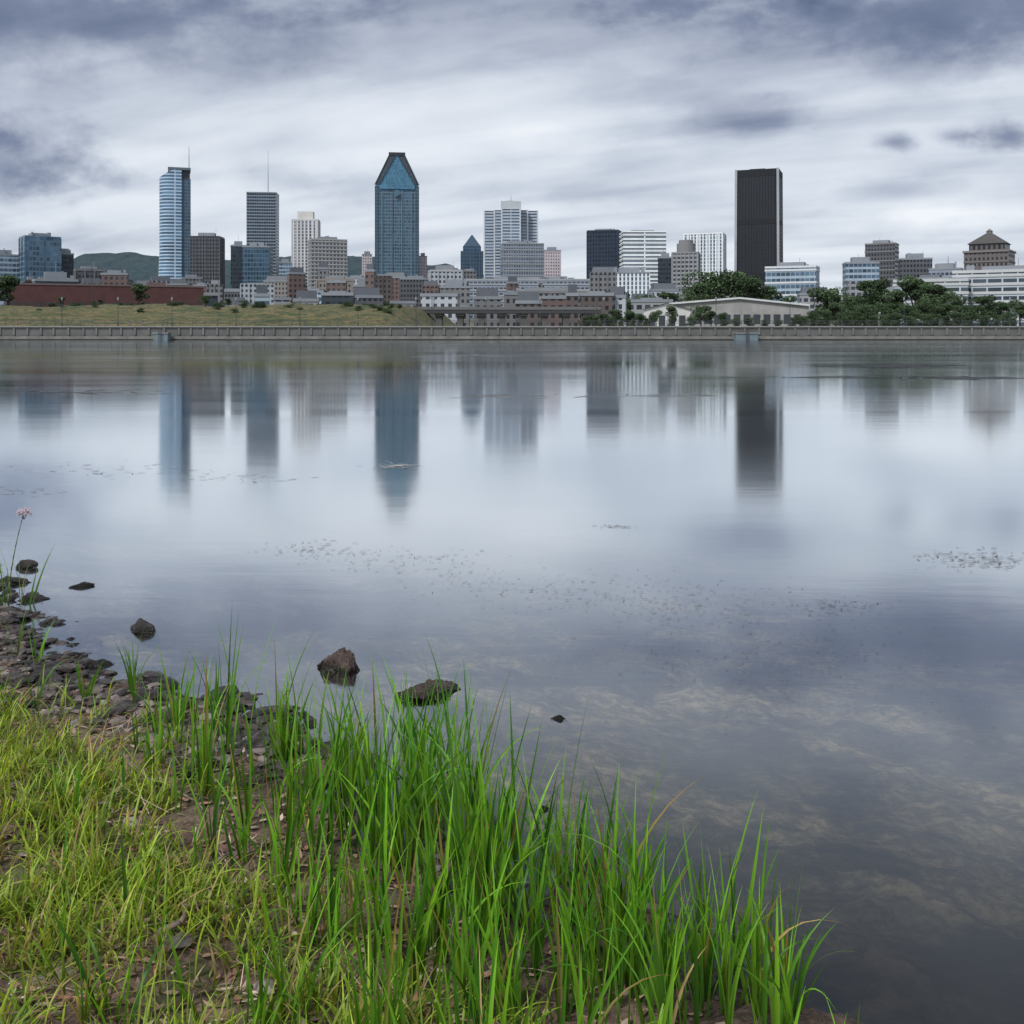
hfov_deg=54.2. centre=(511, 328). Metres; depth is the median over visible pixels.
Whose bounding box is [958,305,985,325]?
tree
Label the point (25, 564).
rock
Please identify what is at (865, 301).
tree
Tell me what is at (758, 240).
black tower
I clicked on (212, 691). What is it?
shore stone
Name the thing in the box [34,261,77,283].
office building
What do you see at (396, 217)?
pointed glass tower
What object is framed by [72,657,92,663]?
shore stone
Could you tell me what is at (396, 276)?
building
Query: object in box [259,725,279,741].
shore stone
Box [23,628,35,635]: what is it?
shore stone
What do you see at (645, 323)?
shrub
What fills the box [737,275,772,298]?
tree
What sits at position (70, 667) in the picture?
shore stone
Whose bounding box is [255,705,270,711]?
shore stone
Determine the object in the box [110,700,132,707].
shore stone
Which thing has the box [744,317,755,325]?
shrub
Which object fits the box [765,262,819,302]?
glass office building
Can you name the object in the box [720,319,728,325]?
shrub
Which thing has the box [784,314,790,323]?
window
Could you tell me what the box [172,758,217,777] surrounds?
shore stone
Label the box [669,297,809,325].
exhibition hall
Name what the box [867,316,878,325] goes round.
shrub
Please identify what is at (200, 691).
shore stone
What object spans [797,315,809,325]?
shrub
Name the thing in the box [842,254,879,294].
glass office building
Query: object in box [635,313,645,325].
tree
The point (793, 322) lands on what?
shrub
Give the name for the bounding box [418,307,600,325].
viaduct
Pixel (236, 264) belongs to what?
glass office block
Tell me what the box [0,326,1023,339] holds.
quay wall
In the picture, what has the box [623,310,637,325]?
tree
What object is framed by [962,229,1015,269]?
hip roof building
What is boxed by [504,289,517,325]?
building
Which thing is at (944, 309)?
tree
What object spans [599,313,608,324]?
tree
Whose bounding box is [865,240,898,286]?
office tower
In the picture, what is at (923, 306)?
tree
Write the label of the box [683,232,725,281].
white tower
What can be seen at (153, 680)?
shore stone
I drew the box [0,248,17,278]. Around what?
office building
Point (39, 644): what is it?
shore stone
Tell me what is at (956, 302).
tree
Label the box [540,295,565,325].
building
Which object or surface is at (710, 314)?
tree
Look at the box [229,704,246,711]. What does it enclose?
shore stone
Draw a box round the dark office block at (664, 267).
[658,252,670,282]
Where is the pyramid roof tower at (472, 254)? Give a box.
[461,235,482,278]
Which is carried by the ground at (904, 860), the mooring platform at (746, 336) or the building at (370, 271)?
the building at (370, 271)
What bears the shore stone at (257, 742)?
on the gravel
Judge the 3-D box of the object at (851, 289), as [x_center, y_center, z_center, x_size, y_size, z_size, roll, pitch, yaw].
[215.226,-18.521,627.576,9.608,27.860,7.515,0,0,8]
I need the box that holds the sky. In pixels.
[0,0,1023,294]
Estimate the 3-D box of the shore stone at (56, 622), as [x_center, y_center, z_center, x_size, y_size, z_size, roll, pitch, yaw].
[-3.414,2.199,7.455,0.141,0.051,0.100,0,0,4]
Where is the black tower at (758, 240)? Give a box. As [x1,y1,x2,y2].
[734,168,782,286]
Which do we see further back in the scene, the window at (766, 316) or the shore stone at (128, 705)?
the window at (766, 316)
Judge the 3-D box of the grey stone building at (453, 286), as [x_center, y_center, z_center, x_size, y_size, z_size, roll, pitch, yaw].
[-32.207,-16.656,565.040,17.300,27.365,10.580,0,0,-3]
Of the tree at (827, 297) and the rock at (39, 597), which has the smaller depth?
the rock at (39, 597)
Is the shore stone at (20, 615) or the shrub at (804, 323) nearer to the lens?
the shore stone at (20, 615)
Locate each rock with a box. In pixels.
[0,575,31,583]
[16,559,37,568]
[18,593,49,602]
[70,582,94,587]
[82,659,113,669]
[130,618,155,633]
[165,691,183,696]
[317,647,359,690]
[398,679,460,710]
[533,806,548,815]
[550,715,567,722]
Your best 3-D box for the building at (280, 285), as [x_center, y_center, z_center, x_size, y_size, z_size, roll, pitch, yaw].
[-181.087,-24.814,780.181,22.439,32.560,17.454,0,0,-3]
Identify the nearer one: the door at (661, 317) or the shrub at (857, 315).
the shrub at (857, 315)
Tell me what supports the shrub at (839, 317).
on the ground at (904, 860)
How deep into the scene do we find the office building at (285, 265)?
1100.18 m
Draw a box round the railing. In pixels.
[0,320,1023,325]
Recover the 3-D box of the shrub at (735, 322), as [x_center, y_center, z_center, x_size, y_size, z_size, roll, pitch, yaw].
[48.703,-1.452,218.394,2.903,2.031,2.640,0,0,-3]
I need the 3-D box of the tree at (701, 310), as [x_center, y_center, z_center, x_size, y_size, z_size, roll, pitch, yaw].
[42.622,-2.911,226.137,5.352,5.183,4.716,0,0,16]
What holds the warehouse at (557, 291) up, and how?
on the ground at (904, 860)
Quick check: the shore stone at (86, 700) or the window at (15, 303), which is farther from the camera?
the window at (15, 303)
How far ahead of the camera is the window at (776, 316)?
272.70 m
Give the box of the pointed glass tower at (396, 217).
[374,152,418,275]
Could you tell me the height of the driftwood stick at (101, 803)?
0.044 m
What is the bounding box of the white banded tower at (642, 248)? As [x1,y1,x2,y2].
[619,230,666,287]
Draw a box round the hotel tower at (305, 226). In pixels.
[291,211,320,289]
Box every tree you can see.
[0,275,20,304]
[57,297,64,303]
[131,283,149,304]
[197,295,210,303]
[223,298,231,305]
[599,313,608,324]
[608,309,622,325]
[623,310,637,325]
[627,298,637,325]
[632,294,657,298]
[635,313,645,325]
[649,310,662,325]
[657,292,680,301]
[665,305,677,325]
[678,292,709,301]
[681,269,745,300]
[682,282,711,298]
[690,305,711,325]
[704,311,715,325]
[711,273,755,298]
[716,312,727,323]
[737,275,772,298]
[753,285,781,299]
[776,295,796,302]
[806,309,823,325]
[807,286,847,321]
[826,302,849,325]
[837,295,863,317]
[852,304,876,324]
[855,278,890,325]
[861,293,883,322]
[873,302,895,322]
[882,289,907,318]
[893,275,928,315]
[896,304,911,325]
[914,298,937,325]
[918,282,955,325]
[936,303,953,321]
[940,291,972,313]
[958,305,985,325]
[971,295,1000,317]
[993,301,1019,322]
[1007,299,1023,325]
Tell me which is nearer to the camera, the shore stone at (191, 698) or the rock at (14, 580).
the shore stone at (191, 698)
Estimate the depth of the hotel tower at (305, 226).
1119.86 m
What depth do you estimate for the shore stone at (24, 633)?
7.03 m
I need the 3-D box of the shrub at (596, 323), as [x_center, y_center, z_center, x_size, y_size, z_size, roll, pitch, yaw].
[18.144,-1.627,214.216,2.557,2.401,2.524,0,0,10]
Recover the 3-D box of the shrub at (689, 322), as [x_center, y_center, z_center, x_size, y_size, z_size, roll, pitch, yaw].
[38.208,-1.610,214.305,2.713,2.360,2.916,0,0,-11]
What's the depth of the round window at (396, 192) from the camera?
1178.34 m
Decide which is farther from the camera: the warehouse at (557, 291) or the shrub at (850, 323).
the warehouse at (557, 291)
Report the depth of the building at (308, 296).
414.00 m
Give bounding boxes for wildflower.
[7,507,31,604]
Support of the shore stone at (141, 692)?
on the ground at (904, 860)
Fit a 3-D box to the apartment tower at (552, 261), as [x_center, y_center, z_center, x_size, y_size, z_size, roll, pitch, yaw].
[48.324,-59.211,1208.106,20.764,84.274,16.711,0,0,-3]
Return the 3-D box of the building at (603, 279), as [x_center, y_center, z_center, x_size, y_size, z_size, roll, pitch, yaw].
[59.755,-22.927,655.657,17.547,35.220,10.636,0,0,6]
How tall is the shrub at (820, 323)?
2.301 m
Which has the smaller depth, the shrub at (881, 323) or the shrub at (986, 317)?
the shrub at (986, 317)
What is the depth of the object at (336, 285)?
627.09 m
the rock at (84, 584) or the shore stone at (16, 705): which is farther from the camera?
the rock at (84, 584)
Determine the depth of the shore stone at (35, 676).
6.08 m
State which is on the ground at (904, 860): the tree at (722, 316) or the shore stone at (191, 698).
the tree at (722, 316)
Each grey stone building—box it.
[428,265,462,285]
[440,278,469,305]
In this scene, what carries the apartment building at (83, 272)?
on the ground at (904, 860)
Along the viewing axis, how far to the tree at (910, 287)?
288.25 m
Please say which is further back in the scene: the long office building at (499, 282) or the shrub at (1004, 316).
the long office building at (499, 282)
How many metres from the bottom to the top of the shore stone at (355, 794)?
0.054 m
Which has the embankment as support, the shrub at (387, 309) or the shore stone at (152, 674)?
the shrub at (387, 309)
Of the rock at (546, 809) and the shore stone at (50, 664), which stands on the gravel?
the shore stone at (50, 664)
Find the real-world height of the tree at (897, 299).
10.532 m
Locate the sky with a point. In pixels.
(901, 122)
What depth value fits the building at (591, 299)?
410.67 m
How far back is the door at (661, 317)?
250.18 m
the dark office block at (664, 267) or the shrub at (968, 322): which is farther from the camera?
the dark office block at (664, 267)
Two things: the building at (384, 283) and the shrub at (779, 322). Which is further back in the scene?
the building at (384, 283)
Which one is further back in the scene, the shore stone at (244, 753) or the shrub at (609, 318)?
the shrub at (609, 318)
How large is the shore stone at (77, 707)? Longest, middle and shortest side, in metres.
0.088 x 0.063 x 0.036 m
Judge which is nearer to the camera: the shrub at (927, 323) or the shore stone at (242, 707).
the shore stone at (242, 707)
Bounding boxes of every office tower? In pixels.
[18,232,61,282]
[246,190,278,275]
[308,235,347,287]
[500,240,543,276]
[671,240,700,288]
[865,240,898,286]
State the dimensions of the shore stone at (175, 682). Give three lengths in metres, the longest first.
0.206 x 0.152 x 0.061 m
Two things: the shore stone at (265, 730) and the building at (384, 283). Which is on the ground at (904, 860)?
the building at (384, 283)
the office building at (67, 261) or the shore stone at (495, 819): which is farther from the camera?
the office building at (67, 261)
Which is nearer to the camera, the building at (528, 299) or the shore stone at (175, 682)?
the shore stone at (175, 682)
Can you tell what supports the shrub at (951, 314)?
on the ground at (904, 860)
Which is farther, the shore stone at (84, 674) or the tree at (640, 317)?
the tree at (640, 317)
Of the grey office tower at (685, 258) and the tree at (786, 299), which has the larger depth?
the grey office tower at (685, 258)
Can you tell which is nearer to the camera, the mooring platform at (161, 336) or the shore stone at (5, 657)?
the shore stone at (5, 657)
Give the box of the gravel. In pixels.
[0,565,774,1023]
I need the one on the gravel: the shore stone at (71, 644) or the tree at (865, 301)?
the shore stone at (71, 644)
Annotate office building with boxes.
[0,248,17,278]
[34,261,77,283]
[62,248,73,277]
[279,257,291,275]
[316,276,353,291]
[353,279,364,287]
[419,253,426,277]
[466,276,589,317]
[614,266,649,297]
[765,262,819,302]
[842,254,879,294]
[898,253,932,278]
[928,259,963,277]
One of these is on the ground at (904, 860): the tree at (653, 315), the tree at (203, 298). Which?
the tree at (653, 315)
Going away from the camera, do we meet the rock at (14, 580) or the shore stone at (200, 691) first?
the shore stone at (200, 691)
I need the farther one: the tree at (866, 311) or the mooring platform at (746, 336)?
the tree at (866, 311)
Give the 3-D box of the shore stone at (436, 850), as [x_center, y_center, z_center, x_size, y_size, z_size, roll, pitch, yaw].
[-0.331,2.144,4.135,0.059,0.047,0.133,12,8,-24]
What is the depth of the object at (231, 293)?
755.44 m
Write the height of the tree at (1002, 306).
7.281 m
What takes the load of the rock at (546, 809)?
in the water
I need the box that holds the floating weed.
[0,355,1022,750]
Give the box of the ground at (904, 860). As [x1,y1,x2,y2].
[0,318,1023,1023]
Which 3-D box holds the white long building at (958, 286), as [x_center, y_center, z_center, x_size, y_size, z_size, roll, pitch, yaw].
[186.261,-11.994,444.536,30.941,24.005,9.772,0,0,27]
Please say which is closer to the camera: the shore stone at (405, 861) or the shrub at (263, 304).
the shore stone at (405, 861)
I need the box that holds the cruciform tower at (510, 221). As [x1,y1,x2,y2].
[484,201,537,278]
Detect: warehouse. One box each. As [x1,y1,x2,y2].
[8,282,203,306]
[506,283,586,319]
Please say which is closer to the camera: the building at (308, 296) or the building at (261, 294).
the building at (261, 294)
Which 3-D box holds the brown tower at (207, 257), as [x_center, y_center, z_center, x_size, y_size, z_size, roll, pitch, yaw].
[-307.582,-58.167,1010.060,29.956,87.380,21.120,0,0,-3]
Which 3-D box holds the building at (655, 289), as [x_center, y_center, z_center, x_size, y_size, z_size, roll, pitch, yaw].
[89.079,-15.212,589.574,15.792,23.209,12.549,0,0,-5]
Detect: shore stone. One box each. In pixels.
[0,607,18,612]
[0,638,12,642]
[0,656,11,660]
[1,588,15,594]
[2,671,34,686]
[3,595,16,600]
[3,618,19,623]
[4,613,15,620]
[6,701,26,711]
[8,612,31,619]
[9,628,19,634]
[16,632,30,635]
[22,674,38,682]
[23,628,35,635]
[31,669,55,673]
[32,665,42,669]
[34,667,61,687]
[35,641,51,646]
[38,621,50,625]
[40,616,57,622]
[42,661,59,668]
[46,619,65,625]
[55,663,84,672]
[57,709,71,714]
[64,672,87,677]
[66,643,79,646]
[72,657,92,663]
[73,705,82,709]
[83,697,97,706]
[99,678,111,684]
[103,706,126,717]
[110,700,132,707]
[110,701,139,712]
[114,689,128,696]
[134,688,159,701]
[138,671,164,678]
[143,677,164,683]
[147,709,171,721]
[163,676,177,689]
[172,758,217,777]
[175,753,184,761]
[176,697,192,706]
[187,689,204,693]
[200,685,238,700]
[224,726,242,733]
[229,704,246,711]
[234,736,269,752]
[242,749,248,756]
[246,705,278,718]
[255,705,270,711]
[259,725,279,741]
[266,707,292,716]
[303,716,316,727]
[310,738,322,747]
[320,797,348,812]
[324,740,352,748]
[325,790,357,799]
[326,773,347,788]
[345,750,378,767]
[375,847,390,864]
[376,777,400,793]
[399,850,425,865]
[422,839,439,853]
[478,811,496,826]
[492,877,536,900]
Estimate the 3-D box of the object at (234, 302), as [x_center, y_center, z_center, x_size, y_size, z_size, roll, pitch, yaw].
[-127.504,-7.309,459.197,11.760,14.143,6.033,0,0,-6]
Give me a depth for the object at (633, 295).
806.26 m
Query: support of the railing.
on the quay wall
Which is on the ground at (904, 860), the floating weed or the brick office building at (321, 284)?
the brick office building at (321, 284)
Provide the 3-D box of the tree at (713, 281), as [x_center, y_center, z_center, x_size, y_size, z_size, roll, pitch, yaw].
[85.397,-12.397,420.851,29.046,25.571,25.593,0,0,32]
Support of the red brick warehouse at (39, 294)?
on the embankment
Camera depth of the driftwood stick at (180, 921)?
3.37 m
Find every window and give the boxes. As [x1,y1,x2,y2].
[11,301,17,305]
[34,302,40,306]
[394,190,399,195]
[714,315,719,323]
[744,314,749,323]
[754,314,759,323]
[764,314,769,323]
[774,314,779,323]
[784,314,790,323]
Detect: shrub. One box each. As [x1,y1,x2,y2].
[238,300,253,305]
[250,301,261,307]
[258,301,266,307]
[340,301,353,306]
[372,305,385,310]
[382,308,392,312]
[386,303,397,307]
[580,316,590,325]
[591,316,602,325]
[603,315,616,325]
[617,318,625,325]
[641,318,650,325]
[684,316,696,325]
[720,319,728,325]
[730,318,740,325]
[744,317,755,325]
[760,319,768,325]
[773,319,782,325]
[787,317,797,325]
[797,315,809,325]
[814,317,824,325]
[820,310,833,325]
[832,312,848,325]
[844,315,853,325]
[850,310,865,325]
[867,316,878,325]
[879,315,888,325]
[880,312,898,325]
[893,315,904,325]
[905,310,922,325]
[905,316,918,325]
[918,313,935,325]
[927,313,941,325]
[943,310,958,325]
[950,312,966,325]
[963,316,972,325]
[976,316,985,325]
[979,315,992,325]
[994,311,1016,325]
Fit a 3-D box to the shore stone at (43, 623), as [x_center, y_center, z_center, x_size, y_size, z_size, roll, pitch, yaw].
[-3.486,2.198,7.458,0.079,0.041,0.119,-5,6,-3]
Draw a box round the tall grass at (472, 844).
[0,546,859,1023]
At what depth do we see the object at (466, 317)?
437.15 m
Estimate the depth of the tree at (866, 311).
237.06 m
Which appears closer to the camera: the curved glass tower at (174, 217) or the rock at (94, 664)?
the rock at (94, 664)
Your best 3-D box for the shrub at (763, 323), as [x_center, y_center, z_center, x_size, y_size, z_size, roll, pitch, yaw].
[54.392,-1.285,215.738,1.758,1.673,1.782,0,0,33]
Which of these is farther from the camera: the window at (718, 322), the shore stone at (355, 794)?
the window at (718, 322)
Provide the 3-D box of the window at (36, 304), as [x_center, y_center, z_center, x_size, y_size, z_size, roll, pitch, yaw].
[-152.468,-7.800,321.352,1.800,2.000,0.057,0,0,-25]
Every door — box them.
[659,315,664,325]
[679,315,684,325]
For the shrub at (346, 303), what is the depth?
239.13 m
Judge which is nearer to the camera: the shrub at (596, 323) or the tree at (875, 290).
the shrub at (596, 323)
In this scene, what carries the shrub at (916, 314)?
on the ground at (904, 860)
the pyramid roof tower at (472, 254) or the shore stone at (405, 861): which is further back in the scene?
the pyramid roof tower at (472, 254)
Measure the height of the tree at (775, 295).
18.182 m
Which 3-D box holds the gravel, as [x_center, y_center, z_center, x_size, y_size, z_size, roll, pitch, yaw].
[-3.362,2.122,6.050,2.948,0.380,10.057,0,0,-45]
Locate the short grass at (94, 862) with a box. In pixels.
[0,656,683,1023]
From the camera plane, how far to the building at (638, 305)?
434.18 m
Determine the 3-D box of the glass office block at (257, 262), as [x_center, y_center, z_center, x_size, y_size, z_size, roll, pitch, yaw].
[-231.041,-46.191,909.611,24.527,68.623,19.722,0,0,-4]
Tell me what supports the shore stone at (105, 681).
on the ground at (904, 860)
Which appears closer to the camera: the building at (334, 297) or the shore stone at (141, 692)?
the shore stone at (141, 692)
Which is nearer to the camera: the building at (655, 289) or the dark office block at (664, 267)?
the building at (655, 289)
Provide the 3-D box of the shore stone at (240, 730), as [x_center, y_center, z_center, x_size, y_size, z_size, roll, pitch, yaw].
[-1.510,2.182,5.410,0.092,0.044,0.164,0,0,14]
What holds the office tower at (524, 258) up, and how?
on the ground at (904, 860)
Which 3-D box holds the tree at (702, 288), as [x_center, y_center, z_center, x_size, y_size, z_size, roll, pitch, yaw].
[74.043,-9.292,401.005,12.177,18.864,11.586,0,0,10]
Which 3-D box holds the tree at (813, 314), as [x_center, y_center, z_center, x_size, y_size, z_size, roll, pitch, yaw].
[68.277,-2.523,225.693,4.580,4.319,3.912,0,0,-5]
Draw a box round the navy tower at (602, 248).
[586,228,621,278]
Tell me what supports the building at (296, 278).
on the ground at (904, 860)
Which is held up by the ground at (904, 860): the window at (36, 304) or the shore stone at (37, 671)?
the shore stone at (37, 671)
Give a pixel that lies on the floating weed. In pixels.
(628, 527)
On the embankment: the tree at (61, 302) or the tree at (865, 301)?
the tree at (61, 302)
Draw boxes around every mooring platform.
[152,329,171,339]
[733,329,758,339]
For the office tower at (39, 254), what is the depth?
781.85 m
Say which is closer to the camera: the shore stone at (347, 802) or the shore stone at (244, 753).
the shore stone at (347, 802)
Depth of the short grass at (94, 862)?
3.53 m
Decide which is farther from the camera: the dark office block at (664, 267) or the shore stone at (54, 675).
the dark office block at (664, 267)
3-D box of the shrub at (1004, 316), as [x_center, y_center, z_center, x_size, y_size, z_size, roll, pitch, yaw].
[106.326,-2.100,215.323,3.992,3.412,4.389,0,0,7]
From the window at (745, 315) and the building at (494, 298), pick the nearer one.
the window at (745, 315)
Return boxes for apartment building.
[73,261,104,283]
[100,270,128,284]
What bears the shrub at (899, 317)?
on the ground at (904, 860)
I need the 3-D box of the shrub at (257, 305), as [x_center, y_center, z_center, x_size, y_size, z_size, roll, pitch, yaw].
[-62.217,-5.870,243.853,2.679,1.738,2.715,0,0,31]
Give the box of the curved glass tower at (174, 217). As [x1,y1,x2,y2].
[158,167,190,280]
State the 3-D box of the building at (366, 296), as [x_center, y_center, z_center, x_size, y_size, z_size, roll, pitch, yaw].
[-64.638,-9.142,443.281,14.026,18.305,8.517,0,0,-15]
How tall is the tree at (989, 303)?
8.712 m
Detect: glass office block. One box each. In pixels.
[230,241,246,288]
[242,242,272,282]
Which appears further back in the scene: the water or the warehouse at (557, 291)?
the warehouse at (557, 291)
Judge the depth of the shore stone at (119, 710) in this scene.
5.51 m
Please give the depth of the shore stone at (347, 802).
4.49 m
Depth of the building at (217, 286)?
674.89 m
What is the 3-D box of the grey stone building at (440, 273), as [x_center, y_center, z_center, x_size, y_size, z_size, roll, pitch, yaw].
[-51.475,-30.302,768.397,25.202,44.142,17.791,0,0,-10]
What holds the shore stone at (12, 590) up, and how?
on the gravel
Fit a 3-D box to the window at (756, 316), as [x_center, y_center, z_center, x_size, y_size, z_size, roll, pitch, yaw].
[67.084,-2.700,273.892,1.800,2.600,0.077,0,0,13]
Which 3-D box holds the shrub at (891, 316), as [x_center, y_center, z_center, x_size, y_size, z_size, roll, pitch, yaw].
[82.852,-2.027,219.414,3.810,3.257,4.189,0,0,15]
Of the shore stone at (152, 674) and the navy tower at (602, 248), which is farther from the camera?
the navy tower at (602, 248)
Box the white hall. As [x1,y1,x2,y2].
[642,303,689,325]
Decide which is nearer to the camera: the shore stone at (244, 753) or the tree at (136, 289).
the shore stone at (244, 753)
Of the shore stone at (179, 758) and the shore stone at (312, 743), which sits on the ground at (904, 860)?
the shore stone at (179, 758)
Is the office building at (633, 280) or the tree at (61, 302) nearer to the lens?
the tree at (61, 302)
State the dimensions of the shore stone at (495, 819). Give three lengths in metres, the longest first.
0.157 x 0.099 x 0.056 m
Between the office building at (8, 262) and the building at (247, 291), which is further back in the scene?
the office building at (8, 262)
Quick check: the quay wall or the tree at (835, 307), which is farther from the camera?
the tree at (835, 307)
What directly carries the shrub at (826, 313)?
on the ground at (904, 860)
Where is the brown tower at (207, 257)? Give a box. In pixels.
[190,233,224,288]
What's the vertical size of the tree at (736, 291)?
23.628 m
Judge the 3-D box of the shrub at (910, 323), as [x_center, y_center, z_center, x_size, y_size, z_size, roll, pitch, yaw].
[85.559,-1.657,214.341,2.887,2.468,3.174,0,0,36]
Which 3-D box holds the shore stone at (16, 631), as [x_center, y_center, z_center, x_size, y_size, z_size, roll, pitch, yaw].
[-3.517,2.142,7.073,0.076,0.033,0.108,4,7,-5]
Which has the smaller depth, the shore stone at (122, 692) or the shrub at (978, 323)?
the shore stone at (122, 692)
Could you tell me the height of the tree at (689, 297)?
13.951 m
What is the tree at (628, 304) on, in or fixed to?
on the ground at (904, 860)
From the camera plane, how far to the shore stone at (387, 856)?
4.10 m
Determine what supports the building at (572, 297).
on the ground at (904, 860)
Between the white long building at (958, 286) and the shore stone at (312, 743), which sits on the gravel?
the shore stone at (312, 743)
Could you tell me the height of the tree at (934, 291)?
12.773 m
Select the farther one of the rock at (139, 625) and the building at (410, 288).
the building at (410, 288)
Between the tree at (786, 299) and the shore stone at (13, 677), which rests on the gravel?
the shore stone at (13, 677)
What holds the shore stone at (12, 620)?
on the gravel
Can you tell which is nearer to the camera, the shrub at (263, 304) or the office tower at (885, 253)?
the shrub at (263, 304)
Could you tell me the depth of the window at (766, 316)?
273.23 m
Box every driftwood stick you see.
[67,797,128,813]
[119,751,202,809]
[151,887,212,941]
[183,838,284,876]
[282,887,321,938]
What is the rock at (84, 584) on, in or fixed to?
in the water
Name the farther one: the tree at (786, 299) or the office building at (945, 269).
the office building at (945, 269)
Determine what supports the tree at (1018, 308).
on the ground at (904, 860)
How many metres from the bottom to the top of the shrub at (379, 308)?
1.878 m
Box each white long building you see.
[893,275,969,325]
[952,258,1023,325]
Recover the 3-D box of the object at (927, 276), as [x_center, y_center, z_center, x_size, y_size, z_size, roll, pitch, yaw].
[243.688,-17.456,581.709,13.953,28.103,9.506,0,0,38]
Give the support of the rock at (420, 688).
in the water
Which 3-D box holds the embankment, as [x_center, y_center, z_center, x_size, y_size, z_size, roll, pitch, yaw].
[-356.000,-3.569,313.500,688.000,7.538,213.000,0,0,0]
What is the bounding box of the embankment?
[0,303,456,325]
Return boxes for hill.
[74,252,483,288]
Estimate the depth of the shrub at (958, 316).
217.52 m
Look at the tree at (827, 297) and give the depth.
279.05 m
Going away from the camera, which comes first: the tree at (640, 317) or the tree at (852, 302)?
the tree at (640, 317)
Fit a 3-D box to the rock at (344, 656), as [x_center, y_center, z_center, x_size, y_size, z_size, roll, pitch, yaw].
[-1.123,2.219,6.479,0.297,0.298,0.156,0,0,21]
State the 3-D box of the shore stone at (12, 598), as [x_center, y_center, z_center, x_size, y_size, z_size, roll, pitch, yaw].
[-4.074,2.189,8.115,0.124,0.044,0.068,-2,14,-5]
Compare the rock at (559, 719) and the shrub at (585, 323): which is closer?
the rock at (559, 719)
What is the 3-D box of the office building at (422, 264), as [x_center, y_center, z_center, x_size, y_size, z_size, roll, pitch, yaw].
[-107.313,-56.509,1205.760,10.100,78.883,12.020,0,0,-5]
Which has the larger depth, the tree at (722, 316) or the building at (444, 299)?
the building at (444, 299)
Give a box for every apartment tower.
[362,251,371,276]
[544,247,560,276]
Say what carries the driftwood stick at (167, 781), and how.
on the ground at (904, 860)
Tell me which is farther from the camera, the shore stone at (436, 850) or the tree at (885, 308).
the tree at (885, 308)
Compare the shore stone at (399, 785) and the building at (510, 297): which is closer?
the shore stone at (399, 785)
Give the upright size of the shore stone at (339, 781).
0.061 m
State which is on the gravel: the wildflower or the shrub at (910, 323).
the wildflower
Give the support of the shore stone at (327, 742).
on the ground at (904, 860)
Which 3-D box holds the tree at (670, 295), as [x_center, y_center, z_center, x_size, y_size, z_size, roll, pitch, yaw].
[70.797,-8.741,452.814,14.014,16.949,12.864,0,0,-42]
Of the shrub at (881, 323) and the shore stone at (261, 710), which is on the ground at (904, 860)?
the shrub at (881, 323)
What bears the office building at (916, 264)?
on the ground at (904, 860)
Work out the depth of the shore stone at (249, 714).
5.66 m

